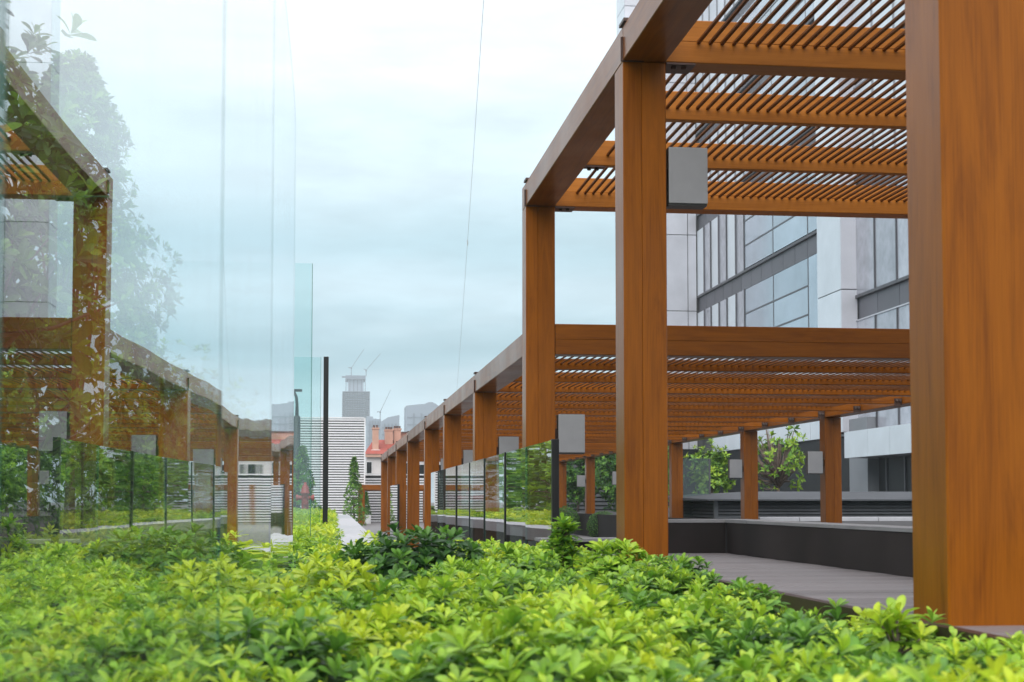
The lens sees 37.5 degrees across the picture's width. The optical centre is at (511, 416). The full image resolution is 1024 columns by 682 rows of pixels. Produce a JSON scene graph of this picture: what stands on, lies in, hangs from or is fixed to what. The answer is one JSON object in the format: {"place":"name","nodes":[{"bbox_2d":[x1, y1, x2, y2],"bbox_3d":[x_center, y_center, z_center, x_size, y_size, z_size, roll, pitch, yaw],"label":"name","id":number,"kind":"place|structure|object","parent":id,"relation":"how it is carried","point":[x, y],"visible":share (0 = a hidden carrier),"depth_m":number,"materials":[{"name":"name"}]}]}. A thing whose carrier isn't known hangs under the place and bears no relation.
{"place":"outdoors","nodes":[
{"label":"outdoors","id":0,"kind":"place"},
{"bbox_2d":[0,514,327,681],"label":"planting soil","id":1,"kind":"structure","parent":0,"point":[3,534],"depth_m":19.89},
{"bbox_2d":[0,173,18,482],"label":"tree","id":2,"kind":"object","parent":1,"relation":"on","point":[9,359],"visible":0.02,"depth_m":15.07,"materials":[{"name":"green plant"}]},
{"bbox_2d":[0,0,18,577],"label":"tree","id":3,"kind":"object","parent":1,"relation":"on","point":[10,323],"visible":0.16,"depth_m":8.02,"materials":[{"name":"green plant"}]},
{"bbox_2d":[0,369,18,547],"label":"hedge foliage","id":4,"kind":"object","parent":1,"relation":"on","point":[12,511],"visible":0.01,"depth_m":15.06,"materials":[{"name":"plant"}]},
{"bbox_2d":[0,0,295,681],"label":"glass wall","id":5,"kind":"structure","parent":1,"relation":"on","point":[155,140],"depth_m":1.87,"materials":[{"name":"glass"}]},
{"bbox_2d":[1,506,345,573],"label":"hedge foliage","id":6,"kind":"object","parent":1,"relation":"on","point":[327,533],"visible":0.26,"depth_m":10.90,"materials":[{"name":"green plant"}]},
{"bbox_2d":[293,389,301,507],"bbox_3d":[-6.863,1.167,48.010,0.320,4.100,0.320,0,-3,-7],"label":"street lamp","id":7,"kind":"object","parent":1,"relation":"on","point":[296,431],"visible":0.57,"depth_m":47.95,"materials":[{"name":"black metal"}]},
{"bbox_2d":[296,482,313,509],"bbox_3d":[-5.618,2.303,40.915,0.490,1.040,0.300,0,-3,-7],"label":"fire hydrant","id":8,"kind":"object","parent":1,"relation":"on","point":[305,496],"visible":0.69,"depth_m":40.87,"materials":[{"name":"red metal"}]},
{"bbox_2d":[293,445,321,508],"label":"conical shrub","id":9,"kind":"object","parent":1,"relation":"on","point":[303,467],"visible":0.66,"depth_m":44.90,"materials":[{"name":"green plant"}]},
{"bbox_2d":[310,263,312,546],"bbox_3d":[-1.702,0.045,9.364,0.904,2.025,0.012,0,-3,-7],"label":"glass screen","id":10,"kind":"object","parent":1,"relation":"on","point":[311,406],"visible":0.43,"depth_m":9.42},
{"bbox_2d":[320,357,328,526],"bbox_3d":[-2.530,0.387,15.435,1.282,2.021,0.060,0,-3,-7],"label":"pole","id":11,"kind":"object","parent":1,"relation":"on","point":[325,435],"visible":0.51,"depth_m":15.49,"materials":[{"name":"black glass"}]},
{"bbox_2d":[270,551,405,672],"bbox_3d":[-0.565,0.655,4.734,0.563,0.468,0.575,0,-3,-7],"label":"shrub","id":12,"kind":"object","parent":1,"relation":"on","point":[311,585],"visible":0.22,"depth_m":4.67,"materials":[{"name":"green plant"}]},
{"bbox_2d":[347,530,378,551],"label":"shrub","id":13,"kind":"object","parent":1,"relation":"on","point":[372,535],"visible":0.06,"depth_m":8.09,"materials":[{"name":"green plant"}]},
{"bbox_2d":[332,537,394,571],"bbox_3d":[-0.665,0.761,6.665,0.381,0.453,0.377,0,-3,-7],"label":"shrub","id":14,"kind":"object","parent":1,"relation":"on","point":[350,545],"visible":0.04,"depth_m":6.67,"materials":[{"name":"green plant"}]},
{"bbox_2d":[338,521,503,605],"bbox_3d":[-0.391,0.722,6.463,0.920,0.543,0.897,0,-3,-7],"label":"shrub","id":15,"kind":"object","parent":1,"relation":"on","point":[426,554],"visible":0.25,"depth_m":6.35,"materials":[{"name":"green plant"}]},
{"bbox_2d":[0,536,1023,681],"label":"shrub bed foliage","id":16,"kind":"object","parent":1,"relation":"on","point":[462,625],"visible":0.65,"depth_m":3.29,"materials":[{"name":"green plant"}]},
{"bbox_2d":[488,541,553,605],"bbox_3d":[0.035,0.748,6.364,0.463,0.441,0.465,0,-3,-7],"label":"shrub","id":17,"kind":"object","parent":1,"relation":"on","point":[515,552],"visible":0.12,"depth_m":6.37,"materials":[{"name":"green plant"}]},
{"bbox_2d":[542,512,583,576],"bbox_3d":[0.240,0.684,6.983,0.205,0.484,0.207,0,-3,-7],"label":"upright shrub","id":18,"kind":"object","parent":1,"relation":"on","point":[564,550],"visible":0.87,"depth_m":6.95,"materials":[{"name":"green plant"}]},
{"bbox_2d":[573,538,659,592],"bbox_3d":[0.446,0.752,6.466,0.464,0.464,0.464,0,-3,-7],"label":"shrub","id":19,"kind":"object","parent":1,"relation":"on","point":[610,562],"visible":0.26,"depth_m":6.41,"materials":[{"name":"green plant"}]},
{"bbox_2d":[715,576,794,634],"bbox_3d":[0.734,0.677,4.659,0.304,0.369,0.328,-1,-4,24],"label":"shrub","id":20,"kind":"object","parent":1,"relation":"on","point":[741,583],"visible":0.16,"depth_m":4.66,"materials":[{"name":"green plant"}]},
{"bbox_2d":[592,554,1021,665],"bbox_3d":[0.939,0.780,5.368,0.039,0.312,8.500,0,-3,-7],"label":"edging","id":21,"kind":"object","parent":1,"relation":"on","point":[797,602],"depth_m":4.66,"materials":[{"name":"grey metal"}]},
{"bbox_2d":[848,595,944,664],"bbox_3d":[0.909,0.583,3.604,0.206,0.310,0.210,0,-3,-7],"label":"leafy shoot","id":22,"kind":"object","parent":1,"relation":"on","point":[889,625],"visible":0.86,"depth_m":3.59,"materials":[{"name":"green plant"}]},
{"bbox_2d":[0,0,616,494],"label":"sky","id":23,"kind":"structure","parent":0,"point":[386,98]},
{"bbox_2d":[336,515,377,550],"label":"path","id":24,"kind":"structure","parent":0,"point":[350,526],"depth_m":17.81,"materials":[{"name":"concrete"}]},
{"bbox_2d":[365,425,439,475],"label":"house","id":25,"kind":"structure","parent":0,"point":[376,449],"depth_m":111.05,"materials":[{"name":"paint"}]},
{"bbox_2d":[457,0,483,383],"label":"cable","id":26,"kind":"object","parent":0,"point":[472,166],"visible":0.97,"depth_m":152.02,"materials":[{"name":"metal"}]},
{"bbox_2d":[362,522,588,547],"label":"floor","id":27,"kind":"structure","parent":0,"point":[374,527],"depth_m":55.35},
{"bbox_2d":[300,417,365,522],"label":"louvred screen","id":28,"kind":"object","parent":27,"relation":"on","point":[346,440],"visible":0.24,"depth_m":66.25,"materials":[{"name":"white paint"}]},
{"bbox_2d":[342,456,368,525],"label":"conical shrub","id":29,"kind":"object","parent":27,"relation":"on","point":[354,483],"visible":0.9,"depth_m":58.85,"materials":[{"name":"green plant"}]},
{"bbox_2d":[365,492,371,523],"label":"potted shrub","id":30,"kind":"object","parent":27,"relation":"on","point":[368,511],"visible":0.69,"depth_m":64.27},
{"bbox_2d":[358,485,423,523],"bbox_3d":[-5.036,3.786,64.938,3.216,1.640,5.750,0,-3,-7],"label":"pergola","id":31,"kind":"object","parent":27,"relation":"on","point":[374,488],"visible":0.27,"depth_m":62.01,"materials":[{"name":"brown wood"}]},
{"bbox_2d":[365,474,423,521],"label":"louvred screen","id":32,"kind":"object","parent":27,"relation":"on","point":[374,497],"depth_m":69.00,"materials":[{"name":"white paint"}]},
{"bbox_2d":[390,484,399,540],"bbox_3d":[-2.799,2.305,35.863,0.050,1.350,4.160,0,-3,-7],"label":"glass fence","id":33,"kind":"object","parent":27,"relation":"on","point":[394,503],"visible":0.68,"depth_m":35.39,"materials":[{"name":"clear glass"}]},
{"bbox_2d":[431,439,558,551],"bbox_3d":[-0.453,1.203,16.619,0.050,1.404,12.506,0,-3,-7],"label":"glass fence","id":34,"kind":"object","parent":27,"relation":"on","point":[512,496],"visible":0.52,"depth_m":13.47,"materials":[{"name":"clear glass"}]},
{"bbox_2d":[559,506,579,533],"bbox_3d":[1.517,2.961,42.894,0.872,0.868,0.854,0,-3,-7],"label":"topiary ball","id":35,"kind":"object","parent":27,"relation":"on","point":[571,514],"visible":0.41,"depth_m":42.77,"materials":[{"name":"green plant"}]},
{"bbox_2d":[535,537,616,552],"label":"planter wall","id":36,"kind":"structure","parent":27,"relation":"on","point":[586,540],"depth_m":10.57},
{"bbox_2d":[586,510,610,536],"bbox_3d":[2.422,2.945,40.395,0.878,0.892,0.870,0,-3,-7],"label":"topiary ball","id":37,"kind":"object","parent":27,"relation":"on","point":[592,517],"visible":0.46,"depth_m":40.27,"materials":[{"name":"green plant"}]},
{"bbox_2d":[559,512,686,536],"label":"retaining wall","id":38,"kind":"structure","parent":27,"relation":"on","point":[606,524],"depth_m":39.68,"materials":[{"name":"concrete"}]},
{"bbox_2d":[381,324,910,546],"bbox_3d":[0.910,1.447,30.601,5.932,2.478,35.400,0,-3,-7],"label":"pergola","id":39,"kind":"object","parent":27,"relation":"on","point":[479,413],"visible":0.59,"depth_m":17.80,"materials":[{"name":"brown wood"}]},
{"bbox_2d":[462,450,472,463],"bbox_3d":[-0.613,0.650,21.803,0.264,0.341,0.120,0,-3,-7],"label":"wall lamp","id":40,"kind":"object","parent":39,"relation":"attached to","point":[467,456],"visible":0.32,"depth_m":21.75,"materials":[{"name":"grey metal"}]},
{"bbox_2d":[497,436,518,454],"bbox_3d":[-0.060,0.397,17.274,0.264,0.341,0.120,0,-3,-7],"label":"wall lamp","id":41,"kind":"object","parent":39,"relation":"attached to","point":[508,443],"visible":0.52,"depth_m":17.22,"materials":[{"name":"grey metal"}]},
{"bbox_2d":[577,475,585,486],"bbox_3d":[1.990,1.843,43.141,0.264,0.341,0.120,0,-3,-7],"label":"wall lamp","id":42,"kind":"object","parent":39,"relation":"attached to","point":[581,480],"visible":1,"depth_m":43.08,"materials":[{"name":"grey metal"}]},
{"bbox_2d":[728,459,742,478],"bbox_3d":[3.983,0.929,26.788,0.264,0.341,0.120,0,-3,-7],"label":"wall lamp","id":43,"kind":"object","parent":39,"relation":"attached to","point":[735,468],"visible":1,"depth_m":26.73,"materials":[{"name":"grey metal"}]},
{"bbox_2d":[805,451,823,473],"bbox_3d":[4.515,0.685,22.427,0.264,0.341,0.120,0,-3,-7],"label":"wall lamp","id":44,"kind":"object","parent":39,"relation":"attached to","point":[814,462],"visible":1,"depth_m":22.37,"materials":[{"name":"grey metal"}]},
{"bbox_2d":[668,519,912,576],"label":"parapet wall","id":45,"kind":"structure","parent":27,"relation":"on","point":[886,549],"depth_m":8.10,"materials":[{"name":"concrete"}]},
{"bbox_2d":[601,553,1023,638],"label":"deck","id":46,"kind":"structure","parent":27,"relation":"on","point":[863,589],"depth_m":6.35,"materials":[{"name":"wood"}]},
{"bbox_2d":[522,0,1023,625],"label":"pergola","id":47,"kind":"object","parent":46,"relation":"on","point":[956,66],"visible":0.96,"depth_m":8.47,"materials":[{"name":"brown wood"}]},
{"bbox_2d":[555,414,584,453],"bbox_3d":[0.481,0.149,12.834,0.264,0.341,0.120,0,-3,-7],"label":"wall lamp","id":48,"kind":"object","parent":47,"relation":"attached to","point":[570,432],"visible":0.79,"depth_m":12.78,"materials":[{"name":"grey metal"}]},
{"bbox_2d":[666,147,707,209],"bbox_3d":[0.984,-1.375,8.682,0.264,0.341,0.120,0,-3,-7],"label":"wall lamp","id":49,"kind":"object","parent":47,"relation":"attached to","point":[686,177],"visible":0.91,"depth_m":8.63,"materials":[{"name":"grey metal"}]},
{"bbox_2d":[570,508,911,525],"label":"terrace","id":50,"kind":"structure","parent":0,"point":[902,523],"depth_m":26.76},
{"bbox_2d":[566,456,608,511],"bbox_3d":[2.285,1.905,52.020,2.301,2.745,2.130,0,-3,-7],"label":"evergreen tree","id":51,"kind":"object","parent":50,"relation":"on","point":[575,493],"visible":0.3,"depth_m":51.56,"materials":[{"name":"green plant"}]},
{"bbox_2d":[566,457,615,509],"bbox_3d":[2.886,2.364,58.402,6.413,2.530,0.120,0,-3,-7],"label":"garden fence","id":52,"kind":"object","parent":50,"relation":"on","point":[600,503],"depth_m":58.36,"materials":[{"name":"black metal"}]},
{"bbox_2d":[595,454,615,511],"bbox_3d":[3.503,1.872,50.944,1.992,3.166,1.886,0,-3,-7],"label":"evergreen tree","id":53,"kind":"object","parent":50,"relation":"on","point":[605,465],"visible":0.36,"depth_m":50.62,"materials":[{"name":"green plant"}]},
{"bbox_2d":[683,439,736,493],"bbox_3d":[5.377,1.604,40.469,1.381,2.048,1.435,-2,-4,33],"label":"tree","id":54,"kind":"object","parent":50,"relation":"on","point":[719,476],"visible":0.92,"depth_m":40.30,"materials":[{"name":"green plant"}]},
{"bbox_2d":[758,425,806,491],"bbox_3d":[7.068,1.327,39.926,1.709,2.544,1.653,2,-4,-37],"label":"tree","id":55,"kind":"object","parent":50,"relation":"on","point":[778,472],"visible":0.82,"depth_m":39.86,"materials":[{"name":"green plant"}]},
{"bbox_2d":[668,491,911,518],"bbox_3d":[7.063,1.926,33.008,7.170,0.570,3.900,0,-3,-7],"label":"louvred housing","id":56,"kind":"object","parent":50,"relation":"on","point":[803,504],"visible":0.55,"depth_m":31.34,"materials":[{"name":"metal"}]},
{"bbox_2d":[758,517,911,520],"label":"kerb","id":57,"kind":"structure","parent":50,"relation":"on","point":[843,518],"depth_m":27.20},
{"bbox_2d":[616,0,911,507],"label":"office building","id":58,"kind":"structure","parent":0,"point":[780,271],"depth_m":65.93,"materials":[{"name":"concrete"}]},
{"bbox_2d":[696,73,701,127],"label":"window","id":59,"kind":"structure","parent":58,"relation":"in","point":[699,75],"depth_m":84.52,"materials":[{"name":"glass"}]},
{"bbox_2d":[697,228,703,295],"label":"window","id":60,"kind":"structure","parent":58,"relation":"in","point":[700,232],"depth_m":83.90,"materials":[{"name":"glass"}]},
{"bbox_2d":[698,310,703,373],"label":"window","id":61,"kind":"structure","parent":58,"relation":"in","point":[701,314],"depth_m":83.53,"materials":[{"name":"glass"}]},
{"bbox_2d":[705,307,710,373],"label":"window","id":62,"kind":"structure","parent":58,"relation":"in","point":[707,311],"depth_m":82.20,"materials":[{"name":"grey glass"}]},
{"bbox_2d":[705,222,710,290],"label":"window","id":63,"kind":"structure","parent":58,"relation":"in","point":[707,227],"depth_m":82.30,"materials":[{"name":"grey glass"}]},
{"bbox_2d":[710,0,715,20],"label":"window","id":64,"kind":"structure","parent":58,"relation":"in","point":[713,4],"depth_m":81.47,"materials":[{"name":"glass"}]},
{"bbox_2d":[711,217,717,287],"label":"window","id":65,"kind":"structure","parent":58,"relation":"in","point":[714,223],"depth_m":80.79,"materials":[{"name":"glass"}]},
{"bbox_2d":[712,303,718,372],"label":"window","id":66,"kind":"structure","parent":58,"relation":"in","point":[715,307],"depth_m":80.51,"materials":[{"name":"glass"}]},
{"bbox_2d":[718,125,724,181],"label":"window","id":67,"kind":"structure","parent":58,"relation":"in","point":[722,128],"depth_m":79.51,"materials":[{"name":"glass"}]},
{"bbox_2d":[719,214,725,282],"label":"window","id":68,"kind":"structure","parent":58,"relation":"in","point":[722,233],"depth_m":79.17,"materials":[{"name":"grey glass"}]},
{"bbox_2d":[720,299,726,360],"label":"window","id":69,"kind":"structure","parent":58,"relation":"in","point":[723,303],"depth_m":78.90,"materials":[{"name":"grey glass"}]},
{"bbox_2d":[726,124,733,181],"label":"window","id":70,"kind":"structure","parent":58,"relation":"in","point":[731,129],"depth_m":77.75,"materials":[{"name":"glass"}]},
{"bbox_2d":[727,215,734,278],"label":"window","id":71,"kind":"structure","parent":58,"relation":"in","point":[730,218],"depth_m":77.54,"materials":[{"name":"glass"}]},
{"bbox_2d":[728,295,735,360],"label":"window","id":72,"kind":"structure","parent":58,"relation":"in","point":[731,300],"depth_m":77.30,"materials":[{"name":"glass"}]},
{"bbox_2d":[735,124,742,180],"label":"window","id":73,"kind":"structure","parent":58,"relation":"in","point":[740,130],"depth_m":76.19,"materials":[{"name":"glass"}]},
{"bbox_2d":[736,215,742,273],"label":"window","id":74,"kind":"structure","parent":58,"relation":"in","point":[739,218],"depth_m":75.87,"materials":[{"name":"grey glass"}]},
{"bbox_2d":[737,290,743,360],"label":"window","id":75,"kind":"structure","parent":58,"relation":"in","point":[740,296],"depth_m":75.61,"materials":[{"name":"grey glass"}]},
{"bbox_2d":[743,0,769,22],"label":"window","id":76,"kind":"structure","parent":58,"relation":"in","point":[763,2],"depth_m":73.06,"materials":[{"name":"grey glass"}]},
{"bbox_2d":[744,125,770,144],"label":"window","id":77,"kind":"structure","parent":58,"relation":"in","point":[752,128],"depth_m":73.09,"materials":[{"name":"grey glass"}]},
{"bbox_2d":[744,215,771,244],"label":"window","id":78,"kind":"structure","parent":58,"relation":"in","point":[757,225],"depth_m":72.81,"materials":[{"name":"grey glass"}]},
{"bbox_2d":[745,303,772,326],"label":"window","id":79,"kind":"structure","parent":58,"relation":"in","point":[761,317],"depth_m":71.87,"materials":[{"name":"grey glass"}]},
{"bbox_2d":[745,276,772,312],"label":"window","id":80,"kind":"structure","parent":58,"relation":"in","point":[760,294],"depth_m":72.22,"materials":[{"name":"blue glass"}]},
{"bbox_2d":[745,231,772,268],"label":"window","id":81,"kind":"structure","parent":58,"relation":"in","point":[761,248],"depth_m":72.43,"materials":[{"name":"blue glass"}]},
{"bbox_2d":[771,0,795,23],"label":"window","id":82,"kind":"structure","parent":58,"relation":"in","point":[790,2],"depth_m":69.30,"materials":[{"name":"blue glass"}]},
{"bbox_2d":[772,76,800,94],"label":"window","id":83,"kind":"structure","parent":58,"relation":"in","point":[775,78],"depth_m":68.63,"materials":[{"name":"blue glass"}]},
{"bbox_2d":[772,126,805,145],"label":"window","id":84,"kind":"structure","parent":58,"relation":"in","point":[782,127],"depth_m":68.41,"materials":[{"name":"blue glass"}]},
{"bbox_2d":[772,81,805,128],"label":"window","id":85,"kind":"structure","parent":58,"relation":"in","point":[802,84],"depth_m":66.40,"materials":[{"name":"blue glass"}]},
{"bbox_2d":[773,172,805,183],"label":"window","id":86,"kind":"structure","parent":58,"relation":"in","point":[779,173],"depth_m":67.78,"materials":[{"name":"blue glass"}]},
{"bbox_2d":[773,216,806,252],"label":"window","id":87,"kind":"structure","parent":58,"relation":"in","point":[795,228],"depth_m":67.57,"materials":[{"name":"blue glass"}]},
{"bbox_2d":[773,183,806,227],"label":"window","id":88,"kind":"structure","parent":58,"relation":"in","point":[777,220],"depth_m":69.24,"materials":[{"name":"blue glass"}]},
{"bbox_2d":[774,287,807,326],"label":"window","id":89,"kind":"structure","parent":58,"relation":"in","point":[795,305],"depth_m":67.20,"materials":[{"name":"blue glass"}]},
{"bbox_2d":[774,259,807,299],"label":"window","id":90,"kind":"structure","parent":58,"relation":"in","point":[795,277],"depth_m":67.30,"materials":[{"name":"blue glass"}]},
{"bbox_2d":[781,0,804,23],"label":"window","id":91,"kind":"structure","parent":58,"relation":"in","point":[802,3],"depth_m":66.62,"materials":[{"name":"blue glass"}]},
{"bbox_2d":[780,316,807,326],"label":"window","id":92,"kind":"structure","parent":58,"relation":"in","point":[803,322],"depth_m":66.05,"materials":[{"name":"blue glass"}]},
{"bbox_2d":[807,146,816,233],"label":"window","id":93,"kind":"structure","parent":58,"relation":"in","point":[812,221],"depth_m":64.49,"materials":[{"name":"blue glass"}]},
{"bbox_2d":[808,254,817,327],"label":"window","id":94,"kind":"structure","parent":58,"relation":"in","point":[812,261],"depth_m":64.19,"materials":[{"name":"blue glass"}]},
{"bbox_2d":[853,0,869,26],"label":"window","id":95,"kind":"structure","parent":58,"relation":"in","point":[855,2],"depth_m":58.64,"materials":[{"name":"glass"}]},
{"bbox_2d":[854,79,871,174],"bbox_3d":[13.739,-11.222,58.404,0.280,3.600,2.090,0,-3,-7],"label":"window","id":96,"kind":"structure","parent":58,"relation":"in","point":[867,85],"depth_m":58.32,"materials":[{"name":"glass"}]},
{"bbox_2d":[856,218,873,294],"bbox_3d":[13.739,-6.614,58.147,0.280,3.630,2.090,0,-3,-7],"label":"window","id":97,"kind":"structure","parent":58,"relation":"in","point":[864,226],"depth_m":58.12,"materials":[{"name":"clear glass"}]},
{"bbox_2d":[857,316,875,417],"bbox_3d":[13.739,-1.592,57.866,0.280,4.430,2.090,0,-3,-7],"label":"window","id":98,"kind":"structure","parent":58,"relation":"in","point":[868,322],"depth_m":57.75,"materials":[{"name":"blue glass"}]},
{"bbox_2d":[872,0,891,27],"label":"window","id":99,"kind":"structure","parent":58,"relation":"in","point":[882,2],"depth_m":56.49,"materials":[{"name":"glass"}]},
{"bbox_2d":[873,79,893,148],"bbox_3d":[14.005,-11.344,56.223,0.280,3.600,2.111,0,-3,-7],"label":"window","id":100,"kind":"structure","parent":58,"relation":"in","point":[874,80],"depth_m":56.25,"materials":[{"name":"glass"}]},
{"bbox_2d":[875,183,895,286],"bbox_3d":[14.005,-6.736,55.966,0.280,3.630,2.111,0,-3,-7],"label":"window","id":101,"kind":"structure","parent":58,"relation":"in","point":[884,227],"depth_m":55.96,"materials":[{"name":"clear glass"}]},
{"bbox_2d":[876,308,897,427],"bbox_3d":[14.005,-1.714,55.685,0.280,4.430,2.111,0,-3,-7],"label":"window","id":102,"kind":"structure","parent":58,"relation":"in","point":[885,320],"depth_m":55.68,"materials":[{"name":"blue glass"}]},
{"bbox_2d":[894,0,904,27],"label":"window","id":103,"kind":"structure","parent":58,"relation":"in","point":[896,2],"depth_m":54.81,"materials":[{"name":"glass"}]},
{"bbox_2d":[895,80,906,148],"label":"window","id":104,"kind":"structure","parent":58,"relation":"in","point":[904,82],"depth_m":54.53,"materials":[{"name":"glass"}]},
{"bbox_2d":[896,177,908,278],"bbox_3d":[14.276,-6.860,53.748,0.280,3.630,2.164,0,-3,-7],"label":"window","id":105,"kind":"structure","parent":58,"relation":"in","point":[902,224],"depth_m":54.26,"materials":[{"name":"blue glass"}]},
{"bbox_2d":[898,304,910,424],"bbox_3d":[14.276,-1.838,53.467,0.280,4.430,2.164,0,-3,-7],"label":"window","id":106,"kind":"structure","parent":58,"relation":"in","point":[903,311],"depth_m":54.04,"materials":[{"name":"blue glass"}]},
{"bbox_3d":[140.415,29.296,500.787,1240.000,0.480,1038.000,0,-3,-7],"label":"ground","id":107,"kind":"structure","parent":0,"visible":0},
{"bbox_2d":[342,375,369,417],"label":"skyscraper","id":108,"kind":"structure","parent":107,"relation":"on","point":[355,399],"depth_m":895.67,"materials":[{"name":"grey glass"}]},
{"bbox_2d":[366,416,379,449],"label":"building","id":109,"kind":"structure","parent":107,"relation":"on","point":[370,421],"depth_m":781.00,"materials":[{"name":"concrete"}]},
{"bbox_2d":[380,415,398,439],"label":"building","id":110,"kind":"structure","parent":107,"relation":"on","point":[392,421],"depth_m":741.41,"materials":[{"name":"concrete"}]},
{"bbox_2d":[404,402,437,431],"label":"building","id":111,"kind":"structure","parent":107,"relation":"on","point":[414,415],"depth_m":721.84,"materials":[{"name":"concrete"}]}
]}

